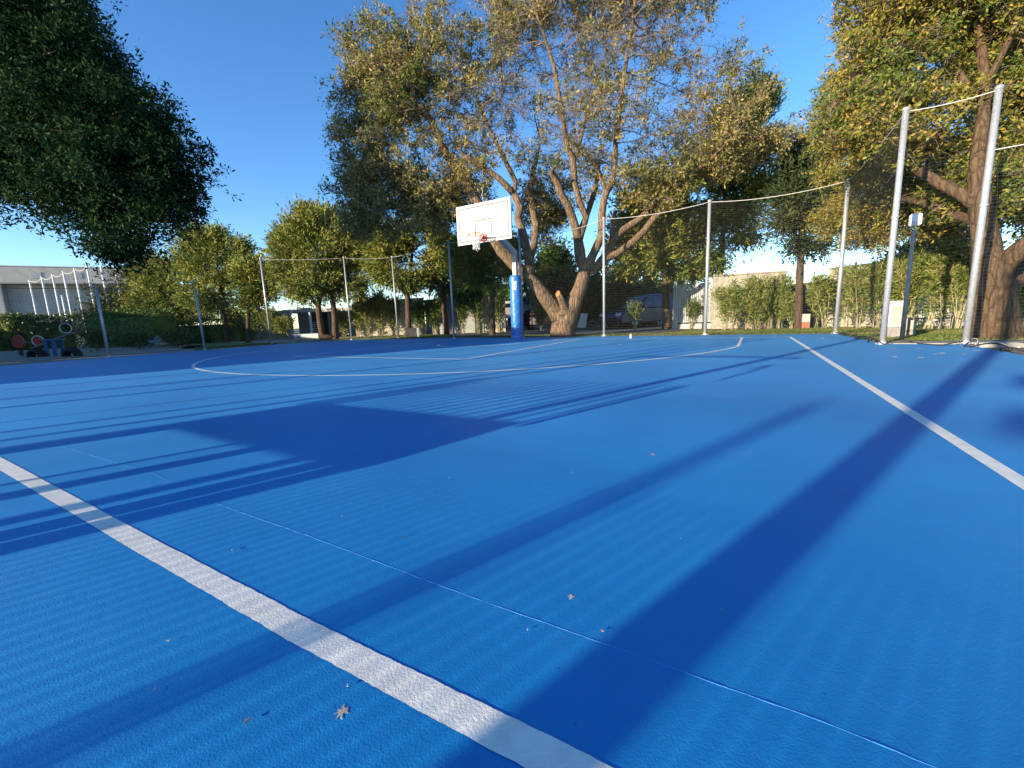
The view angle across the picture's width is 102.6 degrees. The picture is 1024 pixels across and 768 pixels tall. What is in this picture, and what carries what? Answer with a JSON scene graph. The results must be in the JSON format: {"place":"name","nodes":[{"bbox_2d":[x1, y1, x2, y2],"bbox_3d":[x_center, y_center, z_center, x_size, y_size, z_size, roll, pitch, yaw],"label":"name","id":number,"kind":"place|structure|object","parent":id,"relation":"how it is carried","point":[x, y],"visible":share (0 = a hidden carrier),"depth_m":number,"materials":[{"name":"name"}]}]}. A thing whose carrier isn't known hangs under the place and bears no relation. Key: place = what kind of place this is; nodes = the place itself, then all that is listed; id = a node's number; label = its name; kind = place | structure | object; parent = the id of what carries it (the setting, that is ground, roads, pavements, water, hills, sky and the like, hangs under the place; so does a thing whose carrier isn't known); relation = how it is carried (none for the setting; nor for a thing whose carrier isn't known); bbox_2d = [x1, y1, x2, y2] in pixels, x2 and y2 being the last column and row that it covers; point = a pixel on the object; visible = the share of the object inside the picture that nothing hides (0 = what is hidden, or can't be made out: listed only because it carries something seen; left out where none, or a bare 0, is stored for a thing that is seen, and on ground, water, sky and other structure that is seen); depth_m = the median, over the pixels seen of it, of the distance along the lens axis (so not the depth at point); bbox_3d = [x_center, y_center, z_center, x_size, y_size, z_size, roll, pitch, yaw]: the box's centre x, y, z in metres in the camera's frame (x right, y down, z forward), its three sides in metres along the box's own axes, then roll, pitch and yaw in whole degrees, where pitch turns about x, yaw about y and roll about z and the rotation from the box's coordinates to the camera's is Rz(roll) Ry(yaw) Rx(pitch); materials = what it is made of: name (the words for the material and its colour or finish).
{"place":"outdoors","nodes":[
{"label":"outdoors","id":0,"kind":"place"},
{"bbox_2d":[0,265,157,340],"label":"modern building","id":1,"kind":"structure","parent":0,"point":[14,279],"depth_m":51.53,"materials":[{"name":"paint"}]},
{"bbox_2d":[0,345,202,365],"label":"playground sand","id":2,"kind":"structure","parent":0,"point":[93,353],"depth_m":15.48,"materials":[{"name":"sand"}]},
{"bbox_2d":[29,323,74,355],"bbox_3d":[-16.840,-1.618,15.030,1.626,1.183,0.340,-2,9,0],"label":"exercise equipment","id":3,"kind":"object","parent":2,"relation":"on","point":[39,340],"visible":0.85,"depth_m":14.98,"materials":[{"name":"blue metal"}]},
{"bbox_2d":[74,327,117,350],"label":"bush","id":4,"kind":"object","parent":2,"relation":"on","point":[99,340],"visible":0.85,"depth_m":18.09,"materials":[{"name":"green plant"}]},
{"bbox_2d":[69,303,188,347],"bbox_3d":[-21.189,-3.077,22.866,7.170,2.593,2.405,1,10,20],"label":"hedge","id":5,"kind":"object","parent":2,"relation":"on","point":[115,324],"visible":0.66,"depth_m":22.07,"materials":[{"name":"green plant"}]},
{"bbox_2d":[118,328,155,348],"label":"bush","id":6,"kind":"object","parent":2,"relation":"on","point":[141,336],"visible":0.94,"depth_m":18.73,"materials":[{"name":"green plant"}]},
{"bbox_2d":[149,325,208,347],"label":"bush","id":7,"kind":"object","parent":2,"relation":"on","point":[181,336],"visible":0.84,"depth_m":18.86,"materials":[{"name":"green plant"}]},
{"bbox_2d":[212,335,401,342],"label":"path","id":8,"kind":"structure","parent":0,"point":[278,341],"depth_m":22.53,"materials":[{"name":"concrete"}]},
{"bbox_2d":[216,305,245,341],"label":"oleander shrub","id":9,"kind":"object","parent":8,"relation":"on","point":[231,321],"visible":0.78,"depth_m":24.03,"materials":[{"name":"green plant"}]},
{"bbox_2d":[242,310,293,339],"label":"garden wall","id":10,"kind":"structure","parent":8,"relation":"on","point":[276,336],"depth_m":25.72,"materials":[{"name":"concrete"}]},
{"bbox_2d":[282,307,355,335],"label":"pavilion","id":11,"kind":"structure","parent":8,"relation":"on","point":[305,327],"depth_m":27.24,"materials":[{"name":"paint"}]},
{"bbox_2d":[330,308,354,336],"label":"oleander shrub","id":12,"kind":"object","parent":8,"relation":"on","point":[342,321],"visible":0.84,"depth_m":23.71,"materials":[{"name":"green plant"}]},
{"bbox_2d":[354,292,374,336],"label":"oleander shrub","id":13,"kind":"object","parent":8,"relation":"on","point":[366,306],"visible":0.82,"depth_m":23.43,"materials":[{"name":"green plant"}]},
{"bbox_2d":[367,288,389,335],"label":"oleander shrub","id":14,"kind":"object","parent":8,"relation":"on","point":[377,306],"visible":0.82,"depth_m":23.45,"materials":[{"name":"green plant"}]},
{"bbox_2d":[375,291,404,335],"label":"oleander shrub","id":15,"kind":"object","parent":8,"relation":"on","point":[392,312],"visible":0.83,"depth_m":23.30,"materials":[{"name":"green plant"}]},
{"bbox_2d":[184,334,455,348],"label":"lawn","id":16,"kind":"structure","parent":0,"point":[210,344],"depth_m":20.27,"materials":[{"name":"plant"}]},
{"bbox_2d":[153,218,258,341],"bbox_3d":[-16.833,-5.780,23.195,4.785,7.094,3.871,3,11,32],"label":"tree","id":17,"kind":"object","parent":16,"relation":"on","point":[195,259],"visible":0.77,"depth_m":22.70,"materials":[{"name":"green plant"}]},
{"bbox_2d":[176,315,254,343],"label":"hedge","id":18,"kind":"object","parent":16,"relation":"on","point":[207,330],"visible":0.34,"depth_m":24.39,"materials":[{"name":"green plant"}]},
{"bbox_2d":[211,252,281,342],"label":"tree","id":19,"kind":"object","parent":16,"relation":"on","point":[246,270],"visible":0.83,"depth_m":20.88,"materials":[{"name":"green plant"}]},
{"bbox_2d":[269,314,295,339],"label":"oleander shrub","id":20,"kind":"object","parent":16,"relation":"on","point":[280,324],"visible":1,"depth_m":23.81,"materials":[{"name":"green plant"}]},
{"bbox_2d":[256,193,375,339],"bbox_3d":[-9.609,-5.804,20.922,6.315,7.298,4.477,-2,9,0],"label":"tree","id":21,"kind":"object","parent":16,"relation":"on","point":[286,243],"visible":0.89,"depth_m":20.08,"materials":[{"name":"green plant"}]},
{"bbox_2d":[355,297,425,335],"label":"garden wall","id":22,"kind":"structure","parent":16,"relation":"on","point":[401,325],"depth_m":24.72,"materials":[{"name":"concrete"}]},
{"bbox_2d":[349,214,456,327],"bbox_3d":[-4.977,-5.533,20.546,5.876,6.526,3.623,-2,9,0],"label":"conifer tree","id":23,"kind":"object","parent":16,"relation":"on","point":[381,269],"visible":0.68,"depth_m":19.79,"materials":[{"name":"green plant"}]},
{"bbox_2d":[410,296,427,334],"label":"oleander shrub","id":24,"kind":"object","parent":16,"relation":"on","point":[418,318],"visible":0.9,"depth_m":23.09,"materials":[{"name":"green plant"}]},
{"bbox_2d":[422,297,446,334],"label":"oleander shrub","id":25,"kind":"object","parent":16,"relation":"on","point":[437,310],"visible":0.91,"depth_m":23.14,"materials":[{"name":"green plant"}]},
{"bbox_2d":[414,233,463,334],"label":"conifer tree","id":26,"kind":"object","parent":16,"relation":"on","point":[441,288],"visible":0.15,"depth_m":21.92,"materials":[{"name":"green plant"}]},
{"bbox_2d":[0,334,1023,767],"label":"court surface","id":27,"kind":"object","parent":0,"point":[842,548],"visible":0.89,"depth_m":1.18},
{"bbox_2d":[194,289,205,349],"bbox_3d":[-10.824,-2.227,14.246,0.166,2.108,0.166,-2,9,0],"label":"net pole","id":28,"kind":"object","parent":27,"relation":"on","point":[199,317],"visible":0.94,"depth_m":14.23,"materials":[{"name":"metal"}]},
{"bbox_2d":[99,288,203,354],"bbox_3d":[-11.484,-2.019,13.214,0.145,2.022,2.545,3,11,32],"label":"safety net","id":29,"kind":"object","parent":28,"relation":"attached to","point":[175,302],"visible":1,"depth_m":13.18,"materials":[{"name":"black fabric"}]},
{"bbox_2d":[197,291,270,348],"bbox_3d":[-10.801,-2.518,16.206,0.139,2.023,4.015,-2,9,1],"label":"safety net","id":30,"kind":"object","parent":28,"relation":"attached to","point":[233,319],"visible":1,"depth_m":15.86,"materials":[{"name":"black fabric"}]},
{"bbox_2d":[0,457,612,767],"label":"line marking","id":31,"kind":"object","parent":27,"relation":"on","point":[524,745],"visible":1,"depth_m":0.83,"materials":[{"name":"paint"}]},
{"bbox_2d":[191,337,742,375],"bbox_3d":[-2.158,-0.794,9.795,13.334,0.001,8.321,3,10,29],"label":"three point marking","id":32,"kind":"object","parent":27,"relation":"on","point":[738,344],"visible":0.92,"depth_m":5.82,"materials":[{"name":"paint"}]},
{"bbox_2d":[38,441,936,767],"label":"court seam","id":33,"kind":"object","parent":27,"relation":"on","point":[586,637],"visible":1,"depth_m":0.82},
{"bbox_2d":[456,187,522,338],"bbox_3d":[-0.643,-3.529,12.574,1.902,4.422,2.347,-2,9,0],"label":"basketball hoop","id":34,"kind":"object","parent":27,"relation":"on","point":[484,222],"visible":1,"depth_m":11.93,"materials":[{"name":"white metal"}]},
{"bbox_2d":[518,232,523,338],"bbox_3d":[0.301,-3.272,13.747,0.175,3.478,0.175,-2,9,0],"label":"net pole","id":35,"kind":"object","parent":27,"relation":"on","point":[520,268],"visible":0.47,"depth_m":13.63,"materials":[{"name":"metal"}]},
{"bbox_2d":[522,220,604,336],"bbox_3d":[1.621,-3.378,13.438,2.764,3.632,0.141,0,9,13],"label":"safety net","id":36,"kind":"object","parent":35,"relation":"attached to","point":[562,284],"visible":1,"depth_m":13.43,"materials":[{"name":"fabric"}]},
{"bbox_2d":[875,106,909,343],"bbox_3d":[6.263,-2.518,6.734,0.198,3.718,0.198,-2,9,0],"label":"net pole","id":37,"kind":"object","parent":27,"relation":"on","point":[895,216],"visible":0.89,"depth_m":6.70,"materials":[{"name":"metal"}]},
{"bbox_2d":[886,91,994,341],"bbox_3d":[6.699,-2.493,6.486,1.057,3.662,0.139,3,10,31],"label":"safety net","id":38,"kind":"object","parent":37,"relation":"attached to","point":[937,217],"visible":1,"depth_m":6.46,"materials":[{"name":"fabric"}]},
{"bbox_2d":[789,337,1023,489],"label":"sideline marking","id":39,"kind":"object","parent":27,"relation":"on","point":[1011,475],"visible":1,"depth_m":2.08,"materials":[{"name":"paint"}]},
{"bbox_2d":[0,0,1023,327],"label":"sky","id":40,"kind":"structure","parent":0,"point":[245,70],"materials":[{"name":"blue"}]},
{"bbox_2d":[76,312,1023,354],"bbox_3d":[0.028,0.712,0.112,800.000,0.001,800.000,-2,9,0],"label":"ground","id":41,"kind":"structure","parent":0,"point":[296,330],"depth_m":25.42,"materials":[{"name":"soil"}]},
{"bbox_2d":[28,280,36,313],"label":"white pole","id":42,"kind":"object","parent":41,"relation":"on","point":[34,304],"visible":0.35,"depth_m":36.44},
{"bbox_2d":[30,267,90,329],"bbox_3d":[-37.675,-6.950,34.394,10.726,4.816,0.118,2,10,25],"label":"safety net","id":43,"kind":"object","parent":42,"relation":"attached to","point":[62,291],"visible":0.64,"depth_m":34.16,"materials":[{"name":"fabric"}]},
{"bbox_2d":[0,309,87,350],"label":"hedge","id":44,"kind":"object","parent":41,"relation":"on","point":[29,328],"visible":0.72,"depth_m":24.47,"materials":[{"name":"green plant"}]},
{"bbox_2d":[76,250,157,326],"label":"tree","id":45,"kind":"object","parent":41,"relation":"on","point":[108,302],"visible":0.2,"depth_m":25.36,"materials":[{"name":"green plant"}]},
{"bbox_2d":[0,0,241,280],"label":"broadleaf tree","id":46,"kind":"object","parent":41,"relation":"on","point":[85,138],"visible":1,"depth_m":9.10,"materials":[{"name":"green plant"}]},
{"bbox_2d":[106,246,219,324],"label":"tree","id":47,"kind":"object","parent":41,"relation":"on","point":[163,281],"visible":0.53,"depth_m":24.42,"materials":[{"name":"green plant"}]},
{"bbox_2d":[2,333,830,365],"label":"kerb","id":48,"kind":"structure","parent":41,"relation":"on","point":[424,338],"depth_m":12.51,"materials":[{"name":"concrete"}]},
{"bbox_2d":[94,285,110,356],"bbox_3d":[-12.152,-1.848,12.176,0.166,2.108,0.166,-2,9,0],"label":"net pole","id":49,"kind":"object","parent":48,"relation":"on","point":[101,317],"visible":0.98,"depth_m":12.15,"materials":[{"name":"metal"}]},
{"bbox_2d":[0,287,106,362],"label":"safety net","id":50,"kind":"object","parent":49,"relation":"attached to","point":[39,323],"visible":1,"depth_m":11.28,"materials":[{"name":"fabric"}]},
{"bbox_2d":[602,217,605,335],"bbox_3d":[2.946,-3.402,13.148,0.193,3.718,0.193,-2,9,0],"label":"net pole","id":51,"kind":"object","parent":48,"relation":"on","point":[604,270],"visible":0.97,"depth_m":13.10,"materials":[{"name":"metal"}]},
{"bbox_2d":[605,202,707,334],"bbox_3d":[4.237,-3.313,12.386,3.057,3.631,0.142,3,10,31],"label":"safety net","id":52,"kind":"object","parent":51,"relation":"attached to","point":[657,278],"visible":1,"depth_m":12.32,"materials":[{"name":"fabric"}]},
{"bbox_2d":[702,199,711,334],"bbox_3d":[5.529,-3.261,11.621,0.207,3.718,0.207,-2,9,0],"label":"net pole","id":53,"kind":"object","parent":48,"relation":"on","point":[707,261],"visible":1,"depth_m":11.58,"materials":[{"name":"metal"}]},
{"bbox_2d":[707,182,844,333],"bbox_3d":[6.765,-3.159,10.786,3.042,3.631,0.141,4,11,34],"label":"safety net","id":54,"kind":"object","parent":53,"relation":"attached to","point":[713,319],"visible":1,"depth_m":10.74,"materials":[{"name":"fabric"}]},
{"bbox_2d":[831,178,850,333],"bbox_3d":[8.000,-3.058,9.954,0.207,3.648,0.207,-2,9,0],"label":"net pole","id":55,"kind":"object","parent":48,"relation":"on","point":[843,248],"visible":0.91,"depth_m":9.93,"materials":[{"name":"metal"}]},
{"bbox_2d":[836,117,901,341],"bbox_3d":[7.131,-2.787,8.344,0.137,3.632,3.749,3,10,28],"label":"safety net","id":56,"kind":"object","parent":55,"relation":"attached to","point":[882,175],"visible":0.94,"depth_m":8.08,"materials":[{"name":"fabric"}]},
{"bbox_2d":[425,296,475,333],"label":"garden wall","id":57,"kind":"structure","parent":41,"relation":"on","point":[470,322],"depth_m":24.27,"materials":[{"name":"paint"}]},
{"bbox_2d":[437,225,536,334],"bbox_3d":[-1.131,-4.723,18.981,4.753,5.121,3.054,-2,9,0],"label":"conifer tree","id":58,"kind":"object","parent":41,"relation":"on","point":[479,266],"visible":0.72,"depth_m":18.45,"materials":[{"name":"green plant"}]},
{"bbox_2d":[508,233,619,315],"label":"broadleaf tree","id":59,"kind":"object","parent":41,"relation":"on","point":[544,268],"visible":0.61,"depth_m":23.49,"materials":[{"name":"green plant"}]},
{"bbox_2d":[195,324,1023,350],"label":"grass","id":60,"kind":"structure","parent":41,"relation":"on","point":[940,334],"depth_m":12.19,"materials":[{"name":"plant"}]},
{"bbox_2d":[577,262,711,326],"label":"tree","id":61,"kind":"object","parent":41,"relation":"on","point":[617,300],"visible":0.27,"depth_m":24.47,"materials":[{"name":"green"}]},
{"bbox_2d":[594,171,726,328],"bbox_3d":[6.528,-5.745,17.837,5.843,6.910,4.114,-2,9,0],"label":"conifer tree","id":62,"kind":"object","parent":41,"relation":"on","point":[656,245],"visible":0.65,"depth_m":17.31,"materials":[{"name":"green plant"}]},
{"bbox_2d":[864,224,1014,317],"bbox_3d":[21.036,-4.913,18.464,10.192,5.567,4.383,-2,9,0],"label":"broadleaf tree","id":63,"kind":"object","parent":41,"relation":"on","point":[904,245],"visible":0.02,"depth_m":18.13,"materials":[{"name":"green plant"}]},
{"bbox_2d":[423,326,682,336],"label":"asphalt road","id":64,"kind":"structure","parent":0,"point":[594,330],"depth_m":19.52,"materials":[{"name":"asphalt"}]},
{"bbox_2d":[453,288,472,333],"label":"oleander shrub","id":65,"kind":"object","parent":64,"relation":"on","point":[463,307],"visible":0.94,"depth_m":21.97,"materials":[{"name":"green plant"}]},
{"bbox_2d":[467,284,485,332],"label":"oleander shrub","id":66,"kind":"object","parent":64,"relation":"on","point":[476,300],"visible":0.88,"depth_m":22.08,"materials":[{"name":"green plant"}]},
{"bbox_2d":[475,295,505,332],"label":"garden wall","id":67,"kind":"structure","parent":64,"relation":"on","point":[483,324],"depth_m":23.21,"materials":[{"name":"stone"}]},
{"bbox_2d":[486,284,505,332],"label":"oleander shrub","id":68,"kind":"object","parent":64,"relation":"on","point":[499,304],"visible":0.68,"depth_m":21.92,"materials":[{"name":"green plant"}]},
{"bbox_2d":[507,305,581,329],"bbox_3d":[1.891,-4.000,24.692,4.233,1.497,2.050,3,10,30],"label":"parked car","id":69,"kind":"object","parent":64,"relation":"on","point":[529,319],"visible":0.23,"depth_m":24.20,"materials":[{"name":"paint"}]},
{"bbox_2d":[623,296,644,330],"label":"oleander shrub","id":70,"kind":"object","parent":64,"relation":"on","point":[634,315],"visible":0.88,"depth_m":16.92,"materials":[{"name":"green plant"}]},
{"bbox_2d":[599,294,686,327],"bbox_3d":[7.093,-3.935,22.199,4.629,1.747,2.150,-6,10,-25],"label":"parked car","id":71,"kind":"object","parent":64,"relation":"on","point":[647,312],"visible":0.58,"depth_m":21.38,"materials":[{"name":"black paint"}]},
{"bbox_2d":[681,320,1022,334],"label":"lawn","id":72,"kind":"structure","parent":0,"point":[917,328],"depth_m":14.99,"materials":[{"name":"plant"}]},
{"bbox_2d":[672,282,711,328],"bbox_3d":[7.684,-3.320,17.460,1.666,1.931,0.225,5,11,38],"label":"slatted fence","id":73,"kind":"object","parent":72,"relation":"on","point":[693,288],"visible":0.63,"depth_m":17.48,"materials":[{"name":"paint"}]},
{"bbox_2d":[682,295,703,328],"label":"oleander shrub","id":74,"kind":"object","parent":72,"relation":"on","point":[694,304],"visible":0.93,"depth_m":17.21,"materials":[{"name":"green plant"}]},
{"bbox_2d":[708,284,735,329],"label":"oleander shrub","id":75,"kind":"object","parent":72,"relation":"on","point":[722,311],"visible":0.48,"depth_m":15.35,"materials":[{"name":"green plant"}]},
{"bbox_2d":[675,63,792,282],"bbox_3d":[8.528,-6.945,15.934,4.926,9.718,3.284,-2,9,0],"label":"conifer tree","id":76,"kind":"object","parent":72,"relation":"on","point":[752,182],"visible":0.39,"depth_m":15.66,"materials":[{"name":"green plant"}]},
{"bbox_2d":[718,278,751,329],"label":"oleander shrub","id":77,"kind":"object","parent":72,"relation":"on","point":[736,297],"visible":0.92,"depth_m":14.84,"materials":[{"name":"green plant"}]},
{"bbox_2d":[711,270,787,328],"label":"garden wall","id":78,"kind":"structure","parent":72,"relation":"on","point":[723,282],"depth_m":16.18,"materials":[{"name":"stone"}]},
{"bbox_2d":[733,274,765,328],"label":"oleander shrub","id":79,"kind":"object","parent":72,"relation":"on","point":[749,285],"visible":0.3,"depth_m":14.96,"materials":[{"name":"green plant"}]},
{"bbox_2d":[732,290,773,328],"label":"oleander shrub","id":80,"kind":"object","parent":72,"relation":"on","point":[756,312],"visible":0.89,"depth_m":14.67,"materials":[{"name":"green plant"}]},
{"bbox_2d":[758,284,793,328],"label":"oleander shrub","id":81,"kind":"object","parent":72,"relation":"on","point":[774,310],"visible":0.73,"depth_m":14.66,"materials":[{"name":"green plant"}]},
{"bbox_2d":[764,271,795,327],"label":"oleander shrub","id":82,"kind":"object","parent":72,"relation":"on","point":[785,278],"visible":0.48,"depth_m":14.54,"materials":[{"name":"green plant"}]},
{"bbox_2d":[774,291,804,327],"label":"oleander shrub","id":83,"kind":"object","parent":72,"relation":"on","point":[789,301],"visible":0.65,"depth_m":14.37,"materials":[{"name":"green plant"}]},
{"bbox_2d":[747,126,860,328],"bbox_3d":[9.608,-5.050,13.649,3.360,6.607,2.864,-2,9,0],"label":"conifer tree","id":84,"kind":"object","parent":72,"relation":"on","point":[791,168],"visible":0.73,"depth_m":13.31,"materials":[{"name":"green plant"}]},
{"bbox_2d":[804,281,834,327],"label":"oleander shrub","id":85,"kind":"object","parent":72,"relation":"on","point":[811,302],"visible":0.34,"depth_m":14.00,"materials":[{"name":"green plant"}]},
{"bbox_2d":[803,268,837,327],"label":"oleander shrub","id":86,"kind":"object","parent":72,"relation":"on","point":[823,291],"visible":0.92,"depth_m":13.27,"materials":[{"name":"green plant"}]},
{"bbox_2d":[828,261,862,326],"bbox_3d":[10.887,-2.889,13.236,1.306,2.196,1.086,2,10,27],"label":"oleander shrub","id":87,"kind":"object","parent":72,"relation":"on","point":[845,294],"visible":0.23,"depth_m":13.20,"materials":[{"name":"green plant"}]},
{"bbox_2d":[840,255,887,327],"bbox_3d":[10.665,-2.754,12.408,1.516,2.204,1.088,1,9,18],"label":"oleander shrub","id":88,"kind":"object","parent":72,"relation":"on","point":[855,293],"visible":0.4,"depth_m":12.43,"materials":[{"name":"green plant"}]},
{"bbox_2d":[851,252,906,327],"bbox_3d":[10.763,-2.682,11.935,1.416,2.202,1.103,-2,9,0],"label":"oleander shrub","id":89,"kind":"object","parent":72,"relation":"on","point":[869,283],"visible":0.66,"depth_m":11.89,"materials":[{"name":"green plant"}]},
{"bbox_2d":[826,258,934,326],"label":"garden wall","id":90,"kind":"structure","parent":72,"relation":"on","point":[830,317],"depth_m":14.09,"materials":[{"name":"stone"}]},
{"bbox_2d":[886,301,902,337],"bbox_3d":[7.946,-1.340,8.544,0.300,0.760,0.270,1,10,20],"label":"utility cabinet","id":91,"kind":"object","parent":72,"relation":"on","point":[894,318],"visible":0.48,"depth_m":8.45,"materials":[{"name":"metal"}]},
{"bbox_2d":[879,240,936,319],"bbox_3d":[10.993,-2.711,11.388,1.387,2.415,0.991,-1,9,7],"label":"oleander shrub","id":92,"kind":"object","parent":72,"relation":"on","point":[915,291],"visible":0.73,"depth_m":11.25,"materials":[{"name":"green plant"}]},
{"bbox_2d":[796,0,1023,339],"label":"broadleaf tree","id":93,"kind":"object","parent":72,"relation":"on","point":[870,94],"visible":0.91,"depth_m":7.54,"materials":[{"name":"green plant"}]},
{"bbox_2d":[899,213,922,338],"bbox_3d":[7.558,-2.000,7.811,0.170,2.361,0.139,3,10,28],"label":"lamp post","id":94,"kind":"object","parent":72,"relation":"on","point":[914,219],"visible":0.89,"depth_m":7.78,"materials":[{"name":"metal"}]},
{"bbox_2d":[907,237,969,328],"bbox_3d":[11.516,-2.702,11.078,1.632,2.451,1.054,-2,9,0],"label":"oleander shrub","id":95,"kind":"object","parent":72,"relation":"on","point":[930,316],"visible":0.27,"depth_m":11.11,"materials":[{"name":"green plant"}]},
{"bbox_2d":[916,288,966,325],"bbox_3d":[12.935,-2.461,12.256,0.225,1.456,1.232,-7,10,-30],"label":"slatted fence","id":96,"kind":"object","parent":72,"relation":"on","point":[936,323],"visible":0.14,"depth_m":12.41,"materials":[{"name":"paint"}]},
{"bbox_2d":[922,239,969,328],"bbox_3d":[11.487,-2.650,10.809,1.633,2.435,1.079,-2,9,0],"label":"oleander shrub","id":97,"kind":"object","parent":72,"relation":"on","point":[953,246],"visible":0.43,"depth_m":10.78,"materials":[{"name":"green plant"}]},
{"bbox_2d":[887,340,1023,346],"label":"concrete strip","id":98,"kind":"object","parent":72,"relation":"on","point":[1014,343],"visible":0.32,"depth_m":6.53,"materials":[{"name":"concrete"}]},
{"bbox_2d":[956,84,1004,343],"bbox_3d":[7.137,-2.489,6.239,0.198,3.748,0.198,-2,9,0],"label":"net pole","id":99,"kind":"object","parent":98,"relation":"on","point":[987,177],"visible":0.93,"depth_m":6.20,"materials":[{"name":"metal"}]},
{"bbox_2d":[970,144,1023,340],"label":"safety net","id":100,"kind":"object","parent":99,"relation":"attached to","point":[987,291],"visible":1,"depth_m":6.12,"materials":[{"name":"fabric"}]},
{"bbox_2d":[931,232,1007,328],"bbox_3d":[11.484,-2.579,10.425,1.377,2.414,0.867,2,10,24],"label":"oleander shrub","id":101,"kind":"object","parent":72,"relation":"on","point":[962,283],"visible":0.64,"depth_m":10.42,"materials":[{"name":"green plant"}]},
{"label":"lawn","id":102,"kind":"structure","parent":0,"visible":0},
{"bbox_2d":[313,0,805,336],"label":"broadleaf tree","id":103,"kind":"object","parent":102,"relation":"on","point":[397,74],"visible":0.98,"depth_m":12.85,"materials":[{"name":"green plant"}]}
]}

